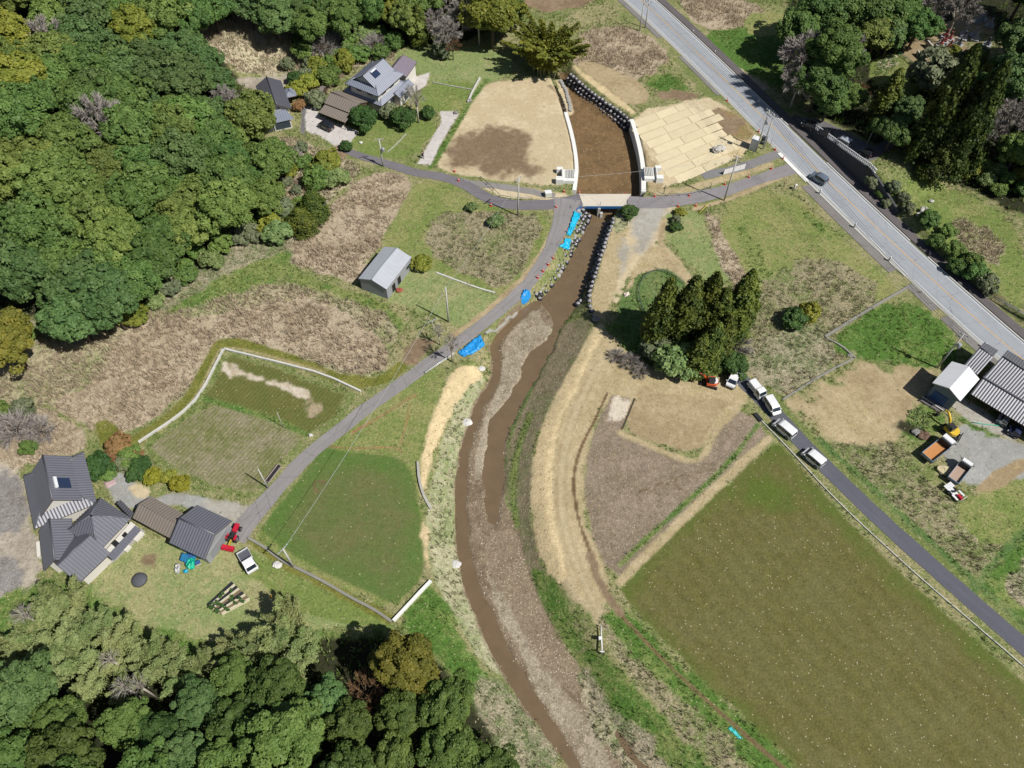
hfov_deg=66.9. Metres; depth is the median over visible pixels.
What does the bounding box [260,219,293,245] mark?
shrub
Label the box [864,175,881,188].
shrub
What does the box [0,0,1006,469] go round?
dry reeds
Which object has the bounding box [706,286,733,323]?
cedar tree
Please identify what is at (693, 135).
straw mat
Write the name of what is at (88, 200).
broadleaf tree
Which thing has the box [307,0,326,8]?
broadleaf tree
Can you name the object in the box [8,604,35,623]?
bare tree
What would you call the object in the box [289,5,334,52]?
broadleaf tree
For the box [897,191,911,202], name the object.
shrub
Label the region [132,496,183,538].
long shed
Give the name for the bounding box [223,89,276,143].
broadleaf tree
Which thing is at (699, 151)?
straw mat
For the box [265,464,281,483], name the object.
board stack
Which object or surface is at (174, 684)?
bamboo clump
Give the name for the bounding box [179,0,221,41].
broadleaf tree
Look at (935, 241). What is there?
shrub
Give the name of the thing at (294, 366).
wall
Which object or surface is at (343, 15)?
broadleaf tree
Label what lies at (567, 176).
abutment steps
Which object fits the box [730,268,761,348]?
cedar tree
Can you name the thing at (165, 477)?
shrub
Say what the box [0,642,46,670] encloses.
bamboo clump
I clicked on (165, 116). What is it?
broadleaf tree
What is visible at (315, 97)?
shrub
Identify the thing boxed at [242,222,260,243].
shrub
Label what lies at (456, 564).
rubbish
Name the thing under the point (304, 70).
shrub
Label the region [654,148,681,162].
straw mat
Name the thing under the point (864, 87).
bare tree
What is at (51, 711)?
broadleaf tree
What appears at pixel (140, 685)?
bare tree
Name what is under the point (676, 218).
shrub
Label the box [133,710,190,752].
broadleaf tree
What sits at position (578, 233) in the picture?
power line
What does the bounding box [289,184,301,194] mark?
shrub
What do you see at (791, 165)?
kerb
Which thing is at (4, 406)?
shrub
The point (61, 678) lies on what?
bamboo clump
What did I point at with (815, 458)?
parked van
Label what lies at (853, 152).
fence
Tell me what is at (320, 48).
bare shrub
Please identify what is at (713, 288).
cedar tree
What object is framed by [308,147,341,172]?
shrub
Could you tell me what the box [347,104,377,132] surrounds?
garden tree
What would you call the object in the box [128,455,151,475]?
shrub
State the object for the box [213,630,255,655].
bamboo clump
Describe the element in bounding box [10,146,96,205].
broadleaf tree
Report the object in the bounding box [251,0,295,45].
broadleaf tree
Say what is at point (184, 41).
broadleaf tree
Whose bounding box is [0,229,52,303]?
broadleaf tree
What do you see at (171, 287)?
shrub
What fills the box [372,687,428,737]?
broadleaf tree
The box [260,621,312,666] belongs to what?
bamboo clump
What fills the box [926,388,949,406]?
shutter door
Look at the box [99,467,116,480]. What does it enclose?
shrub
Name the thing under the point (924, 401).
shade net
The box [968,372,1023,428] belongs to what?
open garage
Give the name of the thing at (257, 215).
shrub
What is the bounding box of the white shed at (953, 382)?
[925,361,978,409]
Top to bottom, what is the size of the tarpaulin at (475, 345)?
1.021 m
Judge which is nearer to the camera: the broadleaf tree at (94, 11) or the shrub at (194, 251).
the shrub at (194, 251)
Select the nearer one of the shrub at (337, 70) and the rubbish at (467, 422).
the rubbish at (467, 422)
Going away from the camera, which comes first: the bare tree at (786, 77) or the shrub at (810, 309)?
the shrub at (810, 309)
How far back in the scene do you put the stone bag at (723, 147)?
169.41 m
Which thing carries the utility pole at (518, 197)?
on the ground at (782, 604)
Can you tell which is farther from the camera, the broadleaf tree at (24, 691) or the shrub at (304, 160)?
the shrub at (304, 160)
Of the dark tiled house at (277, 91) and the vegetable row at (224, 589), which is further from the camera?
the dark tiled house at (277, 91)
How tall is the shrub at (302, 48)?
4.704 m
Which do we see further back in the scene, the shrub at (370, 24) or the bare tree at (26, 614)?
the shrub at (370, 24)
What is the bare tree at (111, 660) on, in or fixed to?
on the ground at (782, 604)
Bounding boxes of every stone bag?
[712,146,721,153]
[718,144,725,150]
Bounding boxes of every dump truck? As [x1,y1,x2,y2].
[921,433,956,462]
[947,457,973,484]
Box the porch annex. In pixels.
[393,78,413,105]
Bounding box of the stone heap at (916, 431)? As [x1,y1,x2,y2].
[911,428,919,435]
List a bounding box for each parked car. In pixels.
[317,120,334,131]
[800,120,817,130]
[809,171,828,185]
[816,127,832,137]
[858,148,874,158]
[995,414,1009,426]
[1006,425,1023,438]
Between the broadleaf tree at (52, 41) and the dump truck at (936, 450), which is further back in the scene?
the broadleaf tree at (52, 41)
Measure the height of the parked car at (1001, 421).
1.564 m
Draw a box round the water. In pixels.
[455,209,649,767]
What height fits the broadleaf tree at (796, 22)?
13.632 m
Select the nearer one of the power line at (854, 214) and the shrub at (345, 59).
the power line at (854, 214)
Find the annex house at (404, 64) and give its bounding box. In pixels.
[392,54,416,81]
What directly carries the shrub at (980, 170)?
on the ground at (782, 604)
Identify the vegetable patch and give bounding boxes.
[872,55,898,74]
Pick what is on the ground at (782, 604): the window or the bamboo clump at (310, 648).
the bamboo clump at (310, 648)
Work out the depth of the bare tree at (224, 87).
167.30 m
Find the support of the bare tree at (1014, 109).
on the ground at (782, 604)
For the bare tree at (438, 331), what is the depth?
135.13 m
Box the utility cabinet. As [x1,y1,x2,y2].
[760,135,767,143]
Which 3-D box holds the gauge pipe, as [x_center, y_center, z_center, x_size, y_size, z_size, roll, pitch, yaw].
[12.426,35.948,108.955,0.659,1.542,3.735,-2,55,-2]
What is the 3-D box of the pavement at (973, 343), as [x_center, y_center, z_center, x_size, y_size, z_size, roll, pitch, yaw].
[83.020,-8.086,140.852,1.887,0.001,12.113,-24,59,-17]
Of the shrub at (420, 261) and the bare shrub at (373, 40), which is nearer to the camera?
the shrub at (420, 261)
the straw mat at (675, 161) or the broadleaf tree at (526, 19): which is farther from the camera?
the broadleaf tree at (526, 19)
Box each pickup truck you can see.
[237,547,258,574]
[747,376,767,399]
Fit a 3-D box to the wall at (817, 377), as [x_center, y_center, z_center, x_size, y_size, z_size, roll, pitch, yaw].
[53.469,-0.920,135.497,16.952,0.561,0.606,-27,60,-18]
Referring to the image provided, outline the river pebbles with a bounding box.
[456,315,618,767]
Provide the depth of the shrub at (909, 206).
157.03 m
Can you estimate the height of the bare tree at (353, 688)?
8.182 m
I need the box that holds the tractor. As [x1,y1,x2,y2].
[221,523,241,552]
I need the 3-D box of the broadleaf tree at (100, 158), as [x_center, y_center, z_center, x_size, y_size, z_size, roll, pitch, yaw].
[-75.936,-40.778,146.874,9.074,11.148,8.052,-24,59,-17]
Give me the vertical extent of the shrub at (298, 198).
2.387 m
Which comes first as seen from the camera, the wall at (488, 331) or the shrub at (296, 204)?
the wall at (488, 331)
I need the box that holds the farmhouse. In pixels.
[23,451,144,583]
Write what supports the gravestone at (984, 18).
on the ground at (782, 604)
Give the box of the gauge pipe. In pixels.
[598,625,604,653]
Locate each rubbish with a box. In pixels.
[452,560,460,567]
[463,419,472,425]
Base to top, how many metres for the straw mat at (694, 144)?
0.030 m
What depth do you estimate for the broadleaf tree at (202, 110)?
151.39 m
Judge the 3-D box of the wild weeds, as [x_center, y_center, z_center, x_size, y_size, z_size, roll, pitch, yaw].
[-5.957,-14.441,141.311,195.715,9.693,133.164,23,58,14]
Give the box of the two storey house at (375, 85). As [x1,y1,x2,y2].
[343,58,403,113]
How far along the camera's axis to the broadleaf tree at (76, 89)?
146.12 m
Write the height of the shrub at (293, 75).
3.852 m
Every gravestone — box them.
[936,37,944,45]
[940,29,949,38]
[940,34,948,44]
[948,31,953,41]
[957,37,963,47]
[958,31,968,41]
[959,26,968,35]
[969,27,978,37]
[970,31,980,41]
[973,13,982,24]
[981,11,987,21]
[983,37,991,47]
[984,18,994,28]
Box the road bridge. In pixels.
[577,194,630,217]
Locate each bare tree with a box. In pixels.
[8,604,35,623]
[23,14,60,35]
[68,91,118,140]
[97,647,130,673]
[108,676,141,699]
[129,674,157,698]
[209,84,235,102]
[212,89,238,100]
[346,667,383,712]
[404,83,412,107]
[407,82,425,122]
[424,7,448,37]
[430,15,462,54]
[433,323,443,344]
[443,38,461,59]
[443,332,459,362]
[444,0,468,34]
[459,0,480,45]
[778,28,820,95]
[780,62,810,108]
[851,82,870,111]
[922,0,957,18]
[936,0,984,32]
[982,117,1009,147]
[996,97,1023,142]
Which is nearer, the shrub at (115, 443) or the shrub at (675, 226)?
the shrub at (115, 443)
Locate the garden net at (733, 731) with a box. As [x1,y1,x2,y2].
[727,726,742,738]
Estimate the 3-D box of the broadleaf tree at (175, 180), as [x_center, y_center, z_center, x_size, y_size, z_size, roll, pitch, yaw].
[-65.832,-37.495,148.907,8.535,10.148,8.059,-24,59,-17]
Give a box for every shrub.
[0,399,10,420]
[0,406,36,450]
[9,397,36,419]
[17,440,38,454]
[19,412,58,444]
[26,326,37,339]
[38,330,48,338]
[86,449,116,481]
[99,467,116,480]
[102,450,120,465]
[104,430,131,453]
[115,456,130,471]
[116,302,149,326]
[116,443,141,468]
[125,465,146,482]
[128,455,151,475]
[134,448,143,454]
[142,466,161,485]
[143,290,164,309]
[155,278,181,295]
[158,469,176,482]
[167,474,190,491]
[174,264,199,285]
[177,258,193,266]
[185,245,205,258]
[196,250,224,268]
[207,232,233,253]
[218,226,233,238]
[226,223,251,245]
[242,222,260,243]
[251,211,262,223]
[257,211,287,232]
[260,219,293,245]
[271,197,293,220]
[279,56,294,69]
[280,176,293,187]
[282,163,297,176]
[284,79,308,96]
[284,200,301,210]
[286,70,303,82]
[289,147,302,161]
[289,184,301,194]
[290,40,315,59]
[292,99,305,110]
[293,196,301,201]
[295,140,307,152]
[295,153,312,169]
[297,72,319,89]
[299,67,311,73]
[301,58,312,67]
[301,173,317,190]
[302,162,332,190]
[303,88,325,108]
[307,32,341,55]
[307,56,327,69]
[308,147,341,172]
[311,68,317,79]
[316,65,339,85]
[321,53,334,65]
[324,28,340,42]
[324,167,351,187]
[329,48,339,58]
[330,64,341,74]
[332,48,354,72]
[338,42,349,47]
[339,140,352,150]
[342,33,355,45]
[346,44,370,62]
[352,22,372,40]
[355,38,370,45]
[360,32,388,49]
[365,21,374,29]
[370,42,390,59]
[372,24,388,35]
[379,102,396,118]
[383,31,404,50]
[409,254,432,271]
[432,36,453,58]
[465,202,478,211]
[486,213,505,227]
[606,347,627,362]
[619,204,638,219]
[620,351,641,370]
[633,361,649,379]
[639,336,672,361]
[651,339,691,376]
[669,221,683,231]
[670,215,681,222]
[673,207,687,215]
[677,367,701,381]
[718,350,749,380]
[732,337,755,359]
[782,306,808,330]
[798,301,821,323]
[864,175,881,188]
[874,190,882,197]
[880,199,891,207]
[886,179,901,192]
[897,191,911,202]
[901,201,916,214]
[906,407,932,430]
[918,208,941,229]
[926,233,945,249]
[940,223,958,237]
[942,239,967,257]
[945,258,967,275]
[948,44,961,54]
[956,49,967,59]
[961,262,990,280]
[962,163,983,177]
[964,252,984,263]
[975,71,988,81]
[976,171,997,185]
[976,272,1000,296]
[979,50,987,63]
[980,62,994,71]
[980,157,995,172]
[982,45,989,54]
[989,56,1004,66]
[990,162,1007,174]
[990,182,1008,196]
[997,169,1016,185]
[1013,180,1023,195]
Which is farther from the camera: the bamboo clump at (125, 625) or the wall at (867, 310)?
the wall at (867, 310)
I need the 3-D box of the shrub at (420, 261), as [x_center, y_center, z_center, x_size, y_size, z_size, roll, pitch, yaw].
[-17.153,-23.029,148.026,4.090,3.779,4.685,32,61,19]
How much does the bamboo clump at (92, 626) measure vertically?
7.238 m
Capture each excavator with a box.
[690,372,718,389]
[934,410,962,441]
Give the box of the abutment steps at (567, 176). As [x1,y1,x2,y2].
[556,167,574,184]
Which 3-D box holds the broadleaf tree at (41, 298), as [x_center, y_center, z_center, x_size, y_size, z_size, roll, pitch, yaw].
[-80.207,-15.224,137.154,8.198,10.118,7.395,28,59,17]
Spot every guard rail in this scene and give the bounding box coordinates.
[425,354,453,371]
[992,296,1023,313]
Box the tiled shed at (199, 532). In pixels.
[169,505,231,563]
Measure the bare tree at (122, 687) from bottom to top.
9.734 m
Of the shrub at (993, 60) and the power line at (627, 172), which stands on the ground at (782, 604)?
the shrub at (993, 60)
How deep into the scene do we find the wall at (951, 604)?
116.90 m
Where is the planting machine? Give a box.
[944,482,964,501]
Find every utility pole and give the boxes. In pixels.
[257,469,268,488]
[278,544,293,566]
[375,138,384,166]
[445,287,448,321]
[515,176,520,215]
[639,0,647,29]
[644,0,652,27]
[723,156,741,200]
[755,109,772,151]
[762,113,777,148]
[936,331,968,368]
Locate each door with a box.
[209,529,229,558]
[391,281,395,292]
[397,275,400,284]
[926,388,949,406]
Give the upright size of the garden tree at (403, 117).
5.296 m
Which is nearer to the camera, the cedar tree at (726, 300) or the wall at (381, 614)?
the wall at (381, 614)
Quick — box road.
[626,0,1023,358]
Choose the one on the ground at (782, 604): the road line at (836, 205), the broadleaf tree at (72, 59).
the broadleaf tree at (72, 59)
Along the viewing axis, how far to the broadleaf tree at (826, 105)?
168.53 m
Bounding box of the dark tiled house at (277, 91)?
[256,76,296,131]
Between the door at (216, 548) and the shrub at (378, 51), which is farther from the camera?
the shrub at (378, 51)
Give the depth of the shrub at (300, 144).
166.47 m
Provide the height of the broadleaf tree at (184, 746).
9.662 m
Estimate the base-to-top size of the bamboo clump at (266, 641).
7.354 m
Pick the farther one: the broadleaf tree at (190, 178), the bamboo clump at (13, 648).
the broadleaf tree at (190, 178)
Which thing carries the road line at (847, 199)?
on the road
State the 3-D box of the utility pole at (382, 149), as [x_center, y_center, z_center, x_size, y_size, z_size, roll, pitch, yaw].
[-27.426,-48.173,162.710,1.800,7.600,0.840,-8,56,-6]
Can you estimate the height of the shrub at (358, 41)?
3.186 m
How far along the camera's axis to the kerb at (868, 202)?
161.13 m
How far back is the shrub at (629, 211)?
156.03 m
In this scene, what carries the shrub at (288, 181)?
on the ground at (782, 604)
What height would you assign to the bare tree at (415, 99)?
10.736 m
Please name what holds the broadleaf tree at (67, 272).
on the ground at (782, 604)
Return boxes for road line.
[627,0,1000,357]
[641,0,1023,359]
[657,3,1023,343]
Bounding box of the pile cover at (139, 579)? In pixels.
[131,572,147,586]
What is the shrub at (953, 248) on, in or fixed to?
on the ground at (782, 604)
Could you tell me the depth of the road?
161.78 m
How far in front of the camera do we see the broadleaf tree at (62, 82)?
148.64 m
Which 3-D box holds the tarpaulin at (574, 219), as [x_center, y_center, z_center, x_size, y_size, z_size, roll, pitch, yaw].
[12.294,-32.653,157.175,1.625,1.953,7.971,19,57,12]
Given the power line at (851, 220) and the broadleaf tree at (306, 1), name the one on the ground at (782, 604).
the broadleaf tree at (306, 1)
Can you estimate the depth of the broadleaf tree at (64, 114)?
145.76 m
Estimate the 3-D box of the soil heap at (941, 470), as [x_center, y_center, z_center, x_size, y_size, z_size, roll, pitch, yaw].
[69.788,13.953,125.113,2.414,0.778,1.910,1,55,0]
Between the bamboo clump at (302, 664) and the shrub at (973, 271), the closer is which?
the bamboo clump at (302, 664)
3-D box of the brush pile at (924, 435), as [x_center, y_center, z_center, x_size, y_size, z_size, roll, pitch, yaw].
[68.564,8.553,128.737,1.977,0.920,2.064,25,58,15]
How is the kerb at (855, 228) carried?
on the ground at (782, 604)
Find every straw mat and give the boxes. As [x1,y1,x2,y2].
[632,119,666,134]
[634,113,658,126]
[640,127,666,141]
[646,134,671,147]
[653,138,683,153]
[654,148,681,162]
[656,106,677,117]
[659,154,688,170]
[663,109,692,123]
[664,118,691,131]
[664,161,694,177]
[668,123,699,138]
[674,103,686,110]
[674,165,705,182]
[678,138,705,152]
[680,129,706,142]
[685,144,711,158]
[688,109,714,122]
[691,151,721,165]
[696,114,723,127]
[702,130,726,142]
[702,154,731,170]
[703,123,721,133]
[710,135,735,146]
[721,143,737,154]
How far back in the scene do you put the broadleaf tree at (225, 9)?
177.02 m
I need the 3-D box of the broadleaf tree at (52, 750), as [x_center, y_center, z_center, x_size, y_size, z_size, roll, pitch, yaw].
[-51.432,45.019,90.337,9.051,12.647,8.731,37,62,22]
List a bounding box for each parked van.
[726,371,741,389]
[762,394,781,416]
[772,418,797,440]
[801,447,826,469]
[834,135,851,148]
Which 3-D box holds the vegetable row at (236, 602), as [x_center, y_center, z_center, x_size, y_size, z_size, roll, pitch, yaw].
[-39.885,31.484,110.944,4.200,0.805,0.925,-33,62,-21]
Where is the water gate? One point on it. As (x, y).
(757, 417)
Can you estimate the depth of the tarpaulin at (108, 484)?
121.79 m
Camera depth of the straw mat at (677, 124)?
175.06 m
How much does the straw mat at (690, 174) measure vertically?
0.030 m
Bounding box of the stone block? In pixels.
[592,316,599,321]
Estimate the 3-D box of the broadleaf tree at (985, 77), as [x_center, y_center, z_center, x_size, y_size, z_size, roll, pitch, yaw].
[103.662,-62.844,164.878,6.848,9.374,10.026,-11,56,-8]
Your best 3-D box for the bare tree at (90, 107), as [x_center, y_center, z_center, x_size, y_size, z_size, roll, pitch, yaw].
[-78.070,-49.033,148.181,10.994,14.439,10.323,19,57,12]
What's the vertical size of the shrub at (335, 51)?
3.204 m
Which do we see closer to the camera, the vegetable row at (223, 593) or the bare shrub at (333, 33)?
the vegetable row at (223, 593)
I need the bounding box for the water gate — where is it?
[753,412,762,421]
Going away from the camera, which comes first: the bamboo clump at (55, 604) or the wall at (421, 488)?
the bamboo clump at (55, 604)
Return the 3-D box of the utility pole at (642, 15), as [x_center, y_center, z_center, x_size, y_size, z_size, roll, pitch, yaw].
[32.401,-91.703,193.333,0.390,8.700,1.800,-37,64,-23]
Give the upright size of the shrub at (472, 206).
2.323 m
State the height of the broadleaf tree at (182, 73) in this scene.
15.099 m
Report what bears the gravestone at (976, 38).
on the ground at (782, 604)
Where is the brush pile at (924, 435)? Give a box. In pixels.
[918,430,930,439]
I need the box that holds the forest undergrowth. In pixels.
[0,0,1023,767]
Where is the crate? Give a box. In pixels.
[195,560,200,565]
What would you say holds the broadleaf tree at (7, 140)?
on the ground at (782, 604)
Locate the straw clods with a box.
[226,68,875,668]
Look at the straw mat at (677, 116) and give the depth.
176.72 m
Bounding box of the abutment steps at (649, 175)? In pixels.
[643,165,663,182]
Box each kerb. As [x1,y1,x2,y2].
[655,0,787,125]
[778,152,808,181]
[801,175,904,276]
[827,162,909,240]
[927,257,1023,341]
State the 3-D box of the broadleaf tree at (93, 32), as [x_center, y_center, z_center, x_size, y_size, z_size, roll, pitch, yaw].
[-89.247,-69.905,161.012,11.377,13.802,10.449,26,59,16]
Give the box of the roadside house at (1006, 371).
[985,350,1023,399]
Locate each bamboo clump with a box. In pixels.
[0,613,34,660]
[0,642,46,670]
[4,604,57,652]
[23,581,71,626]
[33,613,80,664]
[40,573,88,621]
[41,654,73,689]
[44,627,101,678]
[51,609,101,651]
[66,658,107,702]
[71,603,121,647]
[92,610,139,659]
[99,635,126,677]
[104,664,139,705]
[115,622,147,664]
[128,629,175,685]
[142,635,188,684]
[159,653,201,698]
[182,646,218,684]
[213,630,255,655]
[231,629,278,668]
[248,594,292,657]
[259,591,307,646]
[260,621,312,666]
[261,647,310,689]
[274,620,321,663]
[500,13,591,77]
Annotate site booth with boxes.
[749,135,759,150]
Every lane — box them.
[231,197,580,542]
[343,149,585,209]
[463,178,555,197]
[627,164,796,207]
[702,151,779,178]
[737,374,1023,656]
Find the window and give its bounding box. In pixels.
[275,120,290,129]
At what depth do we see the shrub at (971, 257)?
147.98 m
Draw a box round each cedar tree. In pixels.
[284,207,320,240]
[298,190,332,226]
[409,2,430,49]
[636,276,678,346]
[661,273,704,345]
[682,332,715,381]
[689,271,723,342]
[696,320,728,381]
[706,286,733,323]
[717,313,738,364]
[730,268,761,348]
[865,67,904,123]
[893,42,982,163]
[912,131,959,186]
[920,58,1013,188]
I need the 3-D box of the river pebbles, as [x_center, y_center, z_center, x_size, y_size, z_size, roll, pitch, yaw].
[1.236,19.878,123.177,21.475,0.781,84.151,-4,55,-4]
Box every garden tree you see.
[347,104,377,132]
[388,106,416,129]
[419,104,435,119]
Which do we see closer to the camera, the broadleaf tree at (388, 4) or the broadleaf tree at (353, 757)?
the broadleaf tree at (353, 757)
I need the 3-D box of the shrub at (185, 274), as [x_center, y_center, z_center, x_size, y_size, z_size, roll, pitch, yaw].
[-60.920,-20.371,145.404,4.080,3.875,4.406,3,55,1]
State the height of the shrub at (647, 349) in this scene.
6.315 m
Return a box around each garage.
[319,90,366,129]
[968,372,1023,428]
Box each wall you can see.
[138,349,223,443]
[224,347,360,392]
[247,537,391,622]
[392,579,431,621]
[417,461,431,508]
[432,82,471,89]
[436,272,494,292]
[467,77,480,102]
[485,312,517,334]
[555,88,566,111]
[563,112,578,194]
[622,398,635,428]
[629,119,645,196]
[761,421,1023,666]
[782,358,853,400]
[792,114,900,214]
[824,287,907,336]
[825,337,855,357]
[925,40,933,46]
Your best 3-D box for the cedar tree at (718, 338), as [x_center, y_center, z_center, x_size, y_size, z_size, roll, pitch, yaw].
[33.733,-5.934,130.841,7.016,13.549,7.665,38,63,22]
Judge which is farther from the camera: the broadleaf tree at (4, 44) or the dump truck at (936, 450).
the broadleaf tree at (4, 44)
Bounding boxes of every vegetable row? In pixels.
[207,582,233,605]
[208,584,235,605]
[208,586,237,608]
[210,588,239,609]
[214,590,241,609]
[214,591,243,611]
[215,593,245,613]
[220,596,247,613]
[221,598,249,614]
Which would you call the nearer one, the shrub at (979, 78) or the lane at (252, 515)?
the lane at (252, 515)
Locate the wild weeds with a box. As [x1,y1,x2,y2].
[0,17,1023,767]
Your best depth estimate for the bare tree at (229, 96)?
164.89 m
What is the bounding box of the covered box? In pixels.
[544,190,551,197]
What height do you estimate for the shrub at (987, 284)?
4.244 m
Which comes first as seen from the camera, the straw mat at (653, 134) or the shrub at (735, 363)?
the shrub at (735, 363)
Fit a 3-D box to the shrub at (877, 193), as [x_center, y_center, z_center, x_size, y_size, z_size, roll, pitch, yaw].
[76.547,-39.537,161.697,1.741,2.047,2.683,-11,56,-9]
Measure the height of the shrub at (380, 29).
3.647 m
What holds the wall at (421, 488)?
on the ground at (782, 604)
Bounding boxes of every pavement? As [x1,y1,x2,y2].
[618,0,661,37]
[658,0,1023,337]
[679,56,720,94]
[802,185,896,272]
[906,283,938,310]
[940,315,997,364]
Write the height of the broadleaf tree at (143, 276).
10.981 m
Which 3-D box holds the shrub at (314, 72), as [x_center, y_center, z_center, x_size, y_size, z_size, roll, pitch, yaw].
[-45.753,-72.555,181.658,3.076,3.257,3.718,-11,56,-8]
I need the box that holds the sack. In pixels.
[272,561,281,568]
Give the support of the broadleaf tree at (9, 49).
on the ground at (782, 604)
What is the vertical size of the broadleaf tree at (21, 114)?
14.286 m
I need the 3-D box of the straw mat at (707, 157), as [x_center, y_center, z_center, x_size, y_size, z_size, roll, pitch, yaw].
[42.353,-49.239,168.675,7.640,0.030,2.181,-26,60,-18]
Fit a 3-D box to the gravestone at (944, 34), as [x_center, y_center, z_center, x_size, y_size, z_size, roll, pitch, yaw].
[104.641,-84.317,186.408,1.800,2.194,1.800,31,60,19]
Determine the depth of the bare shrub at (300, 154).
165.10 m
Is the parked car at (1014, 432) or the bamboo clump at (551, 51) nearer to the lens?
the parked car at (1014, 432)
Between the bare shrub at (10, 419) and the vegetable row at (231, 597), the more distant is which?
the bare shrub at (10, 419)
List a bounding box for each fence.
[638,268,683,313]
[723,164,745,174]
[815,125,876,173]
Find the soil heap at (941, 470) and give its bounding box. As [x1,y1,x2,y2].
[937,465,951,475]
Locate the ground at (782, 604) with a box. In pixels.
[0,0,1023,767]
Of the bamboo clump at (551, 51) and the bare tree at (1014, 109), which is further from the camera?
the bamboo clump at (551, 51)
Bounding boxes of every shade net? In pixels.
[918,398,940,413]
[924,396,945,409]
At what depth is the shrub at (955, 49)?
180.80 m
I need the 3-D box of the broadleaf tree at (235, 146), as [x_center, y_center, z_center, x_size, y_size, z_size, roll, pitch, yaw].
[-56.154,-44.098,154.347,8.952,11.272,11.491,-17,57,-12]
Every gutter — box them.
[624,0,998,359]
[657,0,1023,339]
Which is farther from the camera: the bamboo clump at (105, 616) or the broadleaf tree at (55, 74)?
the broadleaf tree at (55, 74)
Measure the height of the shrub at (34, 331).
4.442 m
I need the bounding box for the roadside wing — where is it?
[964,342,997,374]
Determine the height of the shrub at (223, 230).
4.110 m
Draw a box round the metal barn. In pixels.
[358,247,411,298]
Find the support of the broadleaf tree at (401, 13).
on the ground at (782, 604)
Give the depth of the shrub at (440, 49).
186.02 m
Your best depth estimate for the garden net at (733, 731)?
102.36 m
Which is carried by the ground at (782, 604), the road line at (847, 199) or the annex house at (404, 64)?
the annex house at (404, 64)
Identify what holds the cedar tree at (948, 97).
on the ground at (782, 604)
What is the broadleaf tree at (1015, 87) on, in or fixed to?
on the ground at (782, 604)
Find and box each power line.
[285,290,444,546]
[449,159,731,285]
[450,165,724,287]
[532,158,731,178]
[766,112,933,309]
[770,114,961,334]
[771,112,964,334]
[772,110,952,319]
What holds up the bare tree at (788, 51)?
on the ground at (782, 604)
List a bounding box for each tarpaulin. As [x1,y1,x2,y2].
[104,479,116,487]
[175,564,180,573]
[180,552,195,562]
[186,558,194,569]
[458,335,484,356]
[521,289,530,304]
[559,238,571,249]
[566,210,581,235]
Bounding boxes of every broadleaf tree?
[0,0,30,14]
[0,6,30,39]
[0,35,10,50]
[0,49,49,91]
[0,81,54,138]
[0,132,34,160]
[0,142,11,164]
[0,153,26,203]
[0,191,73,250]
[0,199,15,237]
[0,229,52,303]
[0,306,34,374]
[0,649,58,736]
[0,719,39,767]
[1,39,35,60]
[5,30,41,53]
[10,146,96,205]
[12,136,51,163]
[21,694,87,740]
[22,0,62,13]
[22,29,79,63]
[23,717,105,767]
[26,75,63,114]
[27,0,68,31]
[29,281,56,308]
[34,292,103,344]
[35,113,101,157]
[37,238,78,286]
[38,56,70,83]
[40,41,109,79]
[42,247,113,302]
[48,14,115,54]
[53,201,83,230]
[53,755,96,767]
[54,0,112,28]
[54,78,81,110]
[55,107,86,122]
[58,78,102,134]
[61,263,139,330]
[64,238,127,268]
[66,174,113,221]
[67,228,83,247]
[69,66,106,84]
[71,156,97,183]
[76,206,141,262]
[86,140,124,175]
[91,71,153,111]
[93,696,152,754]
[96,168,121,188]
[98,100,154,153]
[100,38,134,58]
[101,27,127,47]
[103,0,135,27]
[104,3,157,43]
[104,48,138,70]
[104,161,175,217]
[108,65,133,84]
[110,140,166,173]
[112,254,164,301]
[116,735,170,767]
[120,211,145,228]
[122,56,172,94]
[123,228,191,278]
[125,37,167,58]
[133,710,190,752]
[135,0,193,38]
[138,86,161,110]
[139,212,179,243]
[141,33,166,50]
[143,104,196,148]
[148,27,178,50]
[148,126,208,179]
[150,103,160,110]
[151,93,184,105]
[153,182,199,216]
[153,726,204,767]
[154,50,209,97]
[156,94,222,134]
[162,169,184,191]
[167,26,209,53]
[168,200,214,250]
[169,672,225,731]
[175,92,207,100]
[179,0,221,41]
[180,169,222,195]
[186,43,224,77]
[193,113,237,151]
[193,736,247,767]
[195,177,259,235]
[197,142,255,192]
[198,69,216,95]
[202,95,233,120]
[204,0,237,36]
[205,682,266,747]
[206,134,250,169]
[207,63,235,101]
[210,649,256,698]
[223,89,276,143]
[231,0,257,30]
[232,122,249,143]
[234,696,325,767]
[243,141,256,155]
[246,162,263,178]
[246,654,305,711]
[249,136,299,181]
[249,177,285,214]
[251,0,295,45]
[287,0,310,16]
[287,0,313,4]
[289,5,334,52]
[303,671,347,717]
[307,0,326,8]
[313,751,346,767]
[316,4,329,30]
[321,696,372,751]
[322,0,362,39]
[330,740,377,767]
[356,0,385,27]
[368,630,440,699]
[370,729,415,767]
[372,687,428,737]
[379,0,395,30]
[388,0,425,41]
[398,0,444,12]
[414,721,482,767]
[418,667,474,734]
[456,0,528,49]
[465,739,520,767]
[500,0,523,43]
[511,9,529,31]
[775,6,820,60]
[790,57,851,112]
[797,0,849,26]
[803,17,870,100]
[812,87,848,121]
[834,0,875,30]
[842,81,868,114]
[856,16,899,56]
[859,0,909,23]
[866,116,882,140]
[871,114,914,151]
[881,18,910,58]
[887,0,923,25]
[893,95,925,121]
[905,7,946,51]
[905,44,958,94]
[978,68,1009,100]
[990,50,1023,110]
[995,17,1023,53]
[997,130,1023,168]
[1008,0,1023,20]
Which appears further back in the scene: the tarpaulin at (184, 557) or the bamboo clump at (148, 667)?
the tarpaulin at (184, 557)

